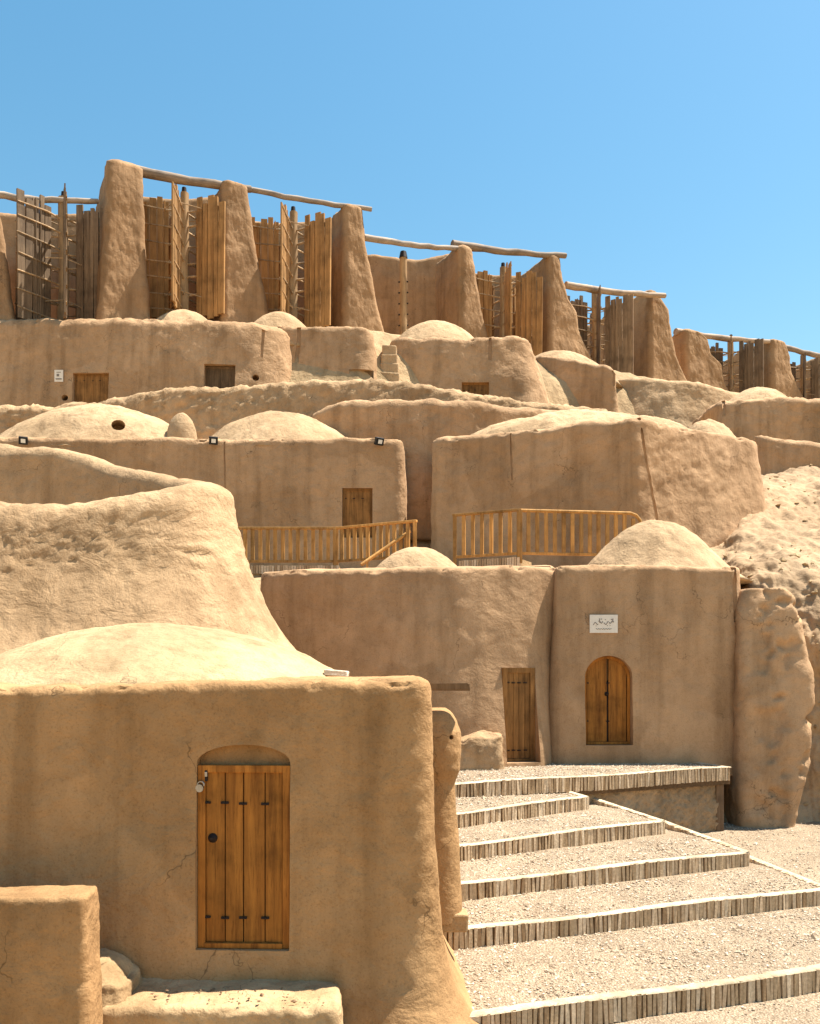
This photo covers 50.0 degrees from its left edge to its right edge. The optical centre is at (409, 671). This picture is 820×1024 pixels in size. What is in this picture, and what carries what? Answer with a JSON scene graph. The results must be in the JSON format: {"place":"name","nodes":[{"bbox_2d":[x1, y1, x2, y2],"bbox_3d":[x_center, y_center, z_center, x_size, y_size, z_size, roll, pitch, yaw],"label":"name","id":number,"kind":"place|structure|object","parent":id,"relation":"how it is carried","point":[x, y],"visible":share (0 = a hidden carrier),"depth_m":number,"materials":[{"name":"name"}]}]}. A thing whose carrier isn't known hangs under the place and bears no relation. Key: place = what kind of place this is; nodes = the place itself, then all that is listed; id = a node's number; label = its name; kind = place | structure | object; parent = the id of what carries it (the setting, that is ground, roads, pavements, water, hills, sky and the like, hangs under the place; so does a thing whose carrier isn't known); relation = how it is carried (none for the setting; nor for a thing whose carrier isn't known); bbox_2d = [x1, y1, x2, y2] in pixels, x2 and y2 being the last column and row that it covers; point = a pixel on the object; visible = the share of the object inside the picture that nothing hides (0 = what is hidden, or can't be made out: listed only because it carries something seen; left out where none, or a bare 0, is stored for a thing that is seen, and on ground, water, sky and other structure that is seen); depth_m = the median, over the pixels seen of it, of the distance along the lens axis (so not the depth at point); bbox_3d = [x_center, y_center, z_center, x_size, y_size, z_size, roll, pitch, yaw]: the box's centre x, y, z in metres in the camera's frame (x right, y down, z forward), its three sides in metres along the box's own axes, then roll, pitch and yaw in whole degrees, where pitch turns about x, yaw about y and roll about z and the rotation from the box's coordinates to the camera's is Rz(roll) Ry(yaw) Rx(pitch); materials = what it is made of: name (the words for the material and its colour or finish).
{"place":"outdoors","nodes":[
{"label":"outdoors","id":0,"kind":"place"},
{"bbox_2d":[324,669,348,676],"bbox_3d":[-0.820,0.015,9.801,0.274,0.090,0.215,0,0,0],"label":"flat stone","id":1,"kind":"object","parent":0,"point":[330,672],"visible":0.9,"depth_m":9.70,"materials":[{"name":"beige stone"}]},
{"bbox_2d":[52,330,738,821],"bbox_3d":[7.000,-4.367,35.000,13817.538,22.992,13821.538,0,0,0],"label":"ground","id":2,"kind":"structure","parent":0,"point":[558,390],"depth_m":35.14,"materials":[{"name":"soil"}]},
{"bbox_2d":[0,218,15,319],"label":"windmill wall","id":3,"kind":"structure","parent":2,"relation":"on","point":[7,311],"depth_m":33.65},
{"bbox_2d":[0,191,98,203],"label":"cross beam","id":4,"kind":"structure","parent":3,"relation":"on","point":[12,197],"depth_m":34.69,"materials":[{"name":"brown wood"}]},
{"bbox_2d":[0,213,75,319],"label":"screen wall","id":5,"kind":"structure","parent":2,"relation":"on","point":[8,221],"depth_m":38.72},
{"bbox_2d":[0,885,102,1023],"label":"yard wall","id":6,"kind":"structure","parent":2,"relation":"on","point":[50,968],"depth_m":6.88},
{"bbox_2d":[14,183,102,320],"bbox_3d":[-13.721,-16.023,34.919,4.018,6.125,3.495,0,0,5],"label":"windmill rotor","id":7,"kind":"object","parent":2,"relation":"on","point":[33,268],"visible":0.78,"depth_m":34.38,"materials":[{"name":"brown wood"}]},
{"bbox_2d":[95,159,149,319],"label":"windmill wall","id":8,"kind":"structure","parent":2,"relation":"on","point":[122,287],"depth_m":34.52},
{"bbox_2d":[135,164,251,192],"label":"cross beam","id":9,"kind":"structure","parent":8,"relation":"attached to","point":[163,176],"depth_m":35.83,"materials":[{"name":"brown wood"}]},
{"bbox_2d":[0,443,295,653],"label":"enclosure wall","id":10,"kind":"structure","parent":2,"relation":"on","point":[87,541],"depth_m":12.61,"materials":[{"name":"beige soil"}]},
{"bbox_2d":[0,309,305,407],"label":"adobe house","id":11,"kind":"structure","parent":2,"relation":"on","point":[97,361],"depth_m":32.97,"materials":[{"name":"brown soil"}]},
{"bbox_2d":[54,370,62,381],"bbox_3d":[-13.107,-11.047,32.808,0.320,0.440,0.035,0,0,0],"label":"notice","id":12,"kind":"object","parent":11,"relation":"attached to","point":[58,375],"visible":1,"depth_m":32.80,"materials":[{"name":"grey paper"}]},
{"bbox_2d":[74,374,108,402],"bbox_3d":[-11.913,-10.462,32.983,1.342,1.412,0.082,0,0,2],"label":"door","id":13,"kind":"structure","parent":11,"relation":"in","point":[88,388],"depth_m":32.98,"materials":[{"name":"brown wood"}]},
{"bbox_2d":[205,367,234,388],"bbox_3d":[-7.136,-10.777,33.142,1.142,1.412,0.082,0,0,-3],"label":"door","id":14,"kind":"structure","parent":11,"relation":"in","point":[220,377],"depth_m":33.13,"materials":[{"name":"brown wood"}]},
{"bbox_2d":[143,197,207,318],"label":"screen wall","id":15,"kind":"structure","parent":2,"relation":"on","point":[192,259],"depth_m":39.74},
{"bbox_2d":[143,181,225,319],"bbox_3d":[-9.202,-16.981,36.342,3.597,6.122,3.689,0,0,21],"label":"windmill rotor","id":16,"kind":"object","parent":2,"relation":"on","point":[170,264],"visible":0.87,"depth_m":35.99,"materials":[{"name":"brown wood"}]},
{"bbox_2d":[0,403,407,568],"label":"adobe house","id":17,"kind":"structure","parent":2,"relation":"on","point":[276,469],"depth_m":25.04,"materials":[{"name":"brown soil"}]},
{"bbox_2d":[18,436,27,444],"bbox_3d":[-10.992,-6.564,24.991,0.242,0.240,0.294,0,0,-22],"label":"spotlight","id":18,"kind":"object","parent":17,"relation":"attached to","point":[22,440],"visible":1,"depth_m":24.89,"materials":[{"name":"black glass"}]},
{"bbox_2d":[167,413,196,438],"bbox_3d":[-6.830,-7.224,26.300,1.008,1.051,0.776,0,0,0],"label":"vent cowl","id":19,"kind":"object","parent":17,"relation":"on","point":[181,425],"visible":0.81,"depth_m":26.04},
{"bbox_2d":[209,436,217,444],"bbox_3d":[-5.577,-6.549,24.937,0.242,0.240,0.294,0,0,-16],"label":"spotlight","id":20,"kind":"object","parent":17,"relation":"attached to","point":[213,440],"visible":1,"depth_m":24.82,"materials":[{"name":"black glass"}]},
{"bbox_2d":[343,489,372,537],"bbox_3d":[-1.496,-4.515,25.075,0.852,1.412,0.085,0,0,0],"label":"door","id":21,"kind":"structure","parent":17,"relation":"in","point":[357,503],"depth_m":25.07,"materials":[{"name":"brown wood"}]},
{"bbox_2d":[374,437,383,445],"bbox_3d":[-0.893,-6.513,24.882,0.242,0.240,0.294,0,0,-28],"label":"spotlight","id":22,"kind":"object","parent":17,"relation":"attached to","point":[379,441],"visible":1,"depth_m":24.77,"materials":[{"name":"black glass"}]},
{"bbox_2d":[103,977,342,1023],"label":"doorstep slab","id":23,"kind":"structure","parent":2,"relation":"on","point":[143,1005],"depth_m":7.39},
{"bbox_2d":[100,948,141,1006],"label":"mud block","id":24,"kind":"structure","parent":23,"relation":"on","point":[121,978],"depth_m":7.61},
{"bbox_2d":[150,987,324,1004],"bbox_3d":[-1.473,2.765,7.498,1.522,0.038,0.408,0,0,0],"label":"grit","id":25,"kind":"object","parent":23,"relation":"on","point":[261,994],"visible":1,"depth_m":7.46,"materials":[{"name":"brown gravel"}]},
{"bbox_2d":[202,180,268,322],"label":"windmill wall","id":26,"kind":"structure","parent":2,"relation":"on","point":[245,299],"depth_m":36.23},
{"bbox_2d":[0,623,479,1023],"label":"adobe house","id":27,"kind":"structure","parent":2,"relation":"on","point":[199,803],"depth_m":7.99,"materials":[{"name":"brown soil"}]},
{"bbox_2d":[195,765,289,948],"bbox_3d":[-1.520,1.682,8.023,0.859,1.662,0.105,0,0,0],"label":"door","id":28,"kind":"structure","parent":27,"relation":"in","point":[244,810],"depth_m":8.02,"materials":[{"name":"orange wood"}]},
{"bbox_2d":[442,908,468,931],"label":"brick block","id":29,"kind":"structure","parent":27,"relation":"attached to","point":[460,922],"depth_m":9.20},
{"bbox_2d":[255,221,304,323],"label":"screen wall","id":30,"kind":"structure","parent":2,"relation":"on","point":[300,285],"depth_m":41.42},
{"bbox_2d":[252,202,331,326],"bbox_3d":[-4.928,-17.105,38.072,3.597,6.122,3.689,0,0,29],"label":"windmill rotor","id":31,"kind":"object","parent":2,"relation":"on","point":[280,280],"visible":0.79,"depth_m":37.66,"materials":[{"name":"wood"}]},
{"bbox_2d":[249,565,339,577],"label":"brick kerb","id":32,"kind":"structure","parent":2,"relation":"on","point":[258,571],"depth_m":20.90,"materials":[{"name":"brick"}]},
{"bbox_2d":[0,377,606,438],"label":"retaining wall","id":33,"kind":"structure","parent":2,"relation":"on","point":[209,411],"depth_m":28.68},
{"bbox_2d":[278,325,376,378],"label":"adobe house","id":34,"kind":"structure","parent":2,"relation":"on","point":[345,349],"depth_m":34.12,"materials":[{"name":"brown soil"}]},
{"bbox_2d":[364,371,373,378],"bbox_3d":[-1.885,-11.184,34.113,0.942,0.972,0.082,0,0,-2],"label":"door","id":35,"kind":"structure","parent":34,"relation":"in","point":[371,373],"depth_m":34.10,"materials":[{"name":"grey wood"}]},
{"bbox_2d":[238,519,417,567],"bbox_3d":[-2.398,-2.628,20.684,5.305,1.658,1.131,0,0,18],"label":"wooden balustrade","id":36,"kind":"object","parent":2,"relation":"on","point":[335,561],"visible":0.69,"depth_m":20.94,"materials":[{"name":"brown wood"}]},
{"bbox_2d":[327,204,383,331],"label":"windmill wall","id":37,"kind":"structure","parent":2,"relation":"on","point":[353,302],"depth_m":38.34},
{"bbox_2d":[251,187,371,211],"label":"cross beam","id":38,"kind":"structure","parent":37,"relation":"attached to","point":[297,198],"depth_m":37.65,"materials":[{"name":"brown wood"}]},
{"bbox_2d":[365,234,457,250],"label":"cross beam","id":39,"kind":"structure","parent":37,"relation":"attached to","point":[383,240],"depth_m":39.89,"materials":[{"name":"brown wood"}]},
{"bbox_2d":[380,345,399,381],"bbox_3d":[-0.797,-11.573,34.734,0.981,2.651,0.921,0,0,0],"label":"mud stair","id":40,"kind":"object","parent":2,"relation":"on","point":[389,365],"visible":0.42,"depth_m":34.52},
{"bbox_2d":[398,250,407,334],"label":"bare shaft","id":41,"kind":"object","parent":2,"relation":"on","point":[403,292],"visible":0.67,"depth_m":40.28,"materials":[{"name":"brown wood"}]},
{"bbox_2d":[368,254,448,334],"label":"screen wall","id":42,"kind":"structure","parent":2,"relation":"on","point":[421,287],"depth_m":43.14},
{"bbox_2d":[432,708,461,924],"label":"mud pillar","id":43,"kind":"structure","parent":2,"relation":"on","point":[446,747],"depth_m":9.21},
{"bbox_2d":[312,398,604,540],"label":"terrace wall","id":44,"kind":"structure","parent":2,"relation":"on","point":[417,428],"depth_m":26.69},
{"bbox_2d":[435,245,487,337],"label":"windmill wall","id":45,"kind":"structure","parent":2,"relation":"on","point":[457,298],"depth_m":41.47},
{"bbox_2d":[390,320,549,403],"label":"adobe house","id":46,"kind":"structure","parent":2,"relation":"on","point":[441,354],"depth_m":34.91,"materials":[{"name":"brown soil"}]},
{"bbox_2d":[462,383,488,395],"bbox_3d":[2.587,-10.947,34.872,1.072,0.992,0.082,0,0,2],"label":"door","id":47,"kind":"structure","parent":46,"relation":"in","point":[475,388],"depth_m":34.86,"materials":[{"name":"brown wood"}]},
{"bbox_2d":[459,557,531,565],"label":"brick kerb","id":48,"kind":"structure","parent":2,"relation":"on","point":[514,561],"depth_m":20.73,"materials":[{"name":"brick"}]},
{"bbox_2d":[452,508,641,565],"bbox_3d":[3.260,-3.171,20.743,4.538,1.268,0.715,0,0,4],"label":"wooden balustrade","id":49,"kind":"object","parent":48,"relation":"on","point":[520,553],"visible":0.82,"depth_m":20.68,"materials":[{"name":"brown wood"}]},
{"bbox_2d":[475,273,515,336],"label":"screen wall","id":50,"kind":"structure","parent":2,"relation":"on","point":[496,319],"depth_m":46.97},
{"bbox_2d":[260,520,751,775],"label":"adobe house","id":51,"kind":"structure","parent":2,"relation":"on","point":[536,664],"depth_m":16.95,"materials":[{"name":"brown soil"}]},
{"bbox_2d":[502,668,534,760],"bbox_3d":[2.061,0.809,16.707,0.652,1.772,0.082,0,0,-13],"label":"door","id":52,"kind":"structure","parent":51,"relation":"in","point":[518,684],"depth_m":16.71,"materials":[{"name":"brown wood"}]},
{"bbox_2d":[590,615,617,632],"bbox_3d":[3.727,-0.924,16.917,0.540,0.350,0.035,0,0,0],"label":"sign plate","id":53,"kind":"object","parent":51,"relation":"attached to","point":[603,623],"visible":1,"depth_m":16.91,"materials":[{"name":"grey"}]},
{"bbox_2d":[585,656,629,744],"bbox_3d":[3.813,0.549,17.045,0.912,1.712,0.090,0,0,-4],"label":"door","id":54,"kind":"structure","parent":51,"relation":"in","point":[607,703],"depth_m":17.05,"materials":[{"name":"orange wood"}]},
{"bbox_2d":[476,261,542,355],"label":"windmill rotor","id":55,"kind":"object","parent":2,"relation":"on","point":[527,323],"visible":0.46,"depth_m":43.01,"materials":[{"name":"wood"}]},
{"bbox_2d":[512,255,591,359],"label":"windmill wall","id":56,"kind":"structure","parent":2,"relation":"on","point":[560,330],"depth_m":43.90,"materials":[{"name":"brown soil"}]},
{"bbox_2d":[450,240,566,258],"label":"cross beam","id":57,"kind":"structure","parent":56,"relation":"attached to","point":[475,247],"depth_m":42.61,"materials":[{"name":"brown wood"}]},
{"bbox_2d":[564,281,666,297],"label":"cross beam","id":58,"kind":"structure","parent":56,"relation":"attached to","point":[573,286],"depth_m":45.66,"materials":[{"name":"brown wood"}]},
{"bbox_2d":[535,350,622,411],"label":"adobe house","id":59,"kind":"structure","parent":2,"relation":"on","point":[592,384],"depth_m":38.15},
{"bbox_2d":[455,762,730,797],"bbox_3d":[2.363,1.897,16.381,6.286,0.339,3.416,0,0,-25],"label":"brick step","id":60,"kind":"object","parent":2,"relation":"on","point":[637,780],"visible":0.54,"depth_m":15.10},
{"bbox_2d":[460,730,503,770],"bbox_3d":[1.296,1.507,16.428,1.032,0.885,1.419,0,0,0],"label":"mud bench","id":61,"kind":"object","parent":60,"relation":"on","point":[482,749],"visible":0.59,"depth_m":15.79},
{"bbox_2d":[430,409,766,567],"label":"adobe house","id":62,"kind":"structure","parent":2,"relation":"on","point":[702,480],"depth_m":23.01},
{"bbox_2d":[567,285,633,373],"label":"windmill rotor","id":63,"kind":"object","parent":2,"relation":"on","point":[618,335],"visible":0.58,"depth_m":46.14,"materials":[{"name":"wood"}]},
{"bbox_2d":[587,290,686,380],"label":"windmill wall","id":64,"kind":"structure","parent":2,"relation":"on","point":[654,355],"depth_m":48.05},
{"bbox_2d":[585,785,718,832],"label":"retaining wall","id":65,"kind":"structure","parent":2,"relation":"on","point":[693,808],"depth_m":15.79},
{"bbox_2d":[618,377,735,427],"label":"mound wall","id":66,"kind":"structure","parent":2,"relation":"on","point":[686,403],"depth_m":39.52,"materials":[{"name":"beige soil"}]},
{"bbox_2d":[672,329,727,390],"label":"windmill wall","id":67,"kind":"structure","parent":2,"relation":"on","point":[697,361],"depth_m":50.82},
{"bbox_2d":[673,328,770,343],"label":"cross beam","id":68,"kind":"structure","parent":67,"relation":"attached to","point":[717,337],"depth_m":52.70,"materials":[{"name":"brown wood"}]},
{"bbox_2d":[710,334,763,392],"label":"windmill rotor","id":69,"kind":"object","parent":2,"relation":"on","point":[751,366],"visible":0.49,"depth_m":52.84,"materials":[{"name":"wood"}]},
{"bbox_2d":[692,387,819,442],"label":"adobe house","id":70,"kind":"structure","parent":2,"relation":"on","point":[750,413],"depth_m":35.05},
{"bbox_2d":[723,339,803,397],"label":"windmill wall","id":71,"kind":"structure","parent":2,"relation":"on","point":[778,376],"depth_m":54.77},
{"bbox_2d":[786,345,819,357],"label":"cross beam","id":72,"kind":"structure","parent":71,"relation":"attached to","point":[802,352],"depth_m":56.17,"materials":[{"name":"brown wood"}]},
{"bbox_2d":[724,588,814,827],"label":"broken pier","id":73,"kind":"structure","parent":2,"relation":"on","point":[774,700],"depth_m":16.65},
{"bbox_2d":[790,353,819,399],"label":"windmill rotor","id":74,"kind":"object","parent":2,"relation":"on","point":[815,378],"visible":0.28,"depth_m":56.60,"materials":[{"name":"wood"}]},
{"bbox_2d":[796,358,819,398],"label":"windmill wall","id":75,"kind":"structure","parent":2,"relation":"on","point":[808,374],"depth_m":60.17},
{"bbox_2d":[0,0,819,364],"label":"sky","id":76,"kind":"structure","parent":0,"point":[670,147],"materials":[{"name":"blue"}]},
{"bbox_2d":[453,763,819,1023],"bbox_3d":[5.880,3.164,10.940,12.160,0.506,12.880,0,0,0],"label":"gravel path","id":77,"kind":"structure","parent":0,"point":[777,1015],"depth_m":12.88,"materials":[{"name":"beige gravel"}]},
{"bbox_2d":[456,791,588,827],"bbox_3d":[0.812,2.124,14.394,3.386,0.466,2.618,0,0,-37],"label":"brick step","id":78,"kind":"object","parent":77,"relation":"on","point":[532,808],"visible":0.27,"depth_m":13.57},
{"bbox_2d":[458,798,664,861],"bbox_3d":[1.441,2.394,13.712,4.408,0.486,2.620,0,0,-31],"label":"brick step","id":79,"kind":"object","parent":77,"relation":"on","point":[568,836],"visible":0.42,"depth_m":12.91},
{"bbox_2d":[460,819,749,901],"bbox_3d":[2.001,2.667,12.820,5.254,0.500,2.618,0,0,-24],"label":"brick step","id":80,"kind":"object","parent":77,"relation":"on","point":[597,872],"visible":0.54,"depth_m":11.96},
{"bbox_2d":[443,855,819,949],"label":"brick step","id":81,"kind":"object","parent":77,"relation":"on","point":[564,924],"visible":0.43,"depth_m":10.92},
{"bbox_2d":[454,906,819,1023],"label":"brick step","id":82,"kind":"object","parent":77,"relation":"on","point":[633,1002],"visible":0.62,"depth_m":9.16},
{"bbox_2d":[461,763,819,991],"bbox_3d":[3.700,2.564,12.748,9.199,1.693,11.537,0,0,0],"label":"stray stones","id":83,"kind":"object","parent":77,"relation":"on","point":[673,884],"visible":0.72,"depth_m":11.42,"materials":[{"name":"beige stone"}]},
{"bbox_2d":[716,785,723,830],"bbox_3d":[5.700,2.495,16.234,0.152,1.128,0.132,0,0,0],"label":"wooden post","id":84,"kind":"object","parent":77,"relation":"on","point":[720,808],"visible":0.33,"depth_m":16.17,"materials":[{"name":"brown wood"}]},
{"bbox_2d":[710,465,819,822],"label":"earth bank","id":85,"kind":"structure","parent":0,"point":[776,529],"depth_m":20.60,"materials":[{"name":"beige soil"}]},
{"bbox_2d":[723,464,819,805],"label":"rubble","id":86,"kind":"object","parent":85,"relation":"on","point":[782,559],"visible":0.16,"depth_m":19.12,"materials":[{"name":"stone"}]},
{"bbox_2d":[754,435,819,474],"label":"garden wall","id":87,"kind":"structure","parent":85,"relation":"on","point":[776,455],"depth_m":29.19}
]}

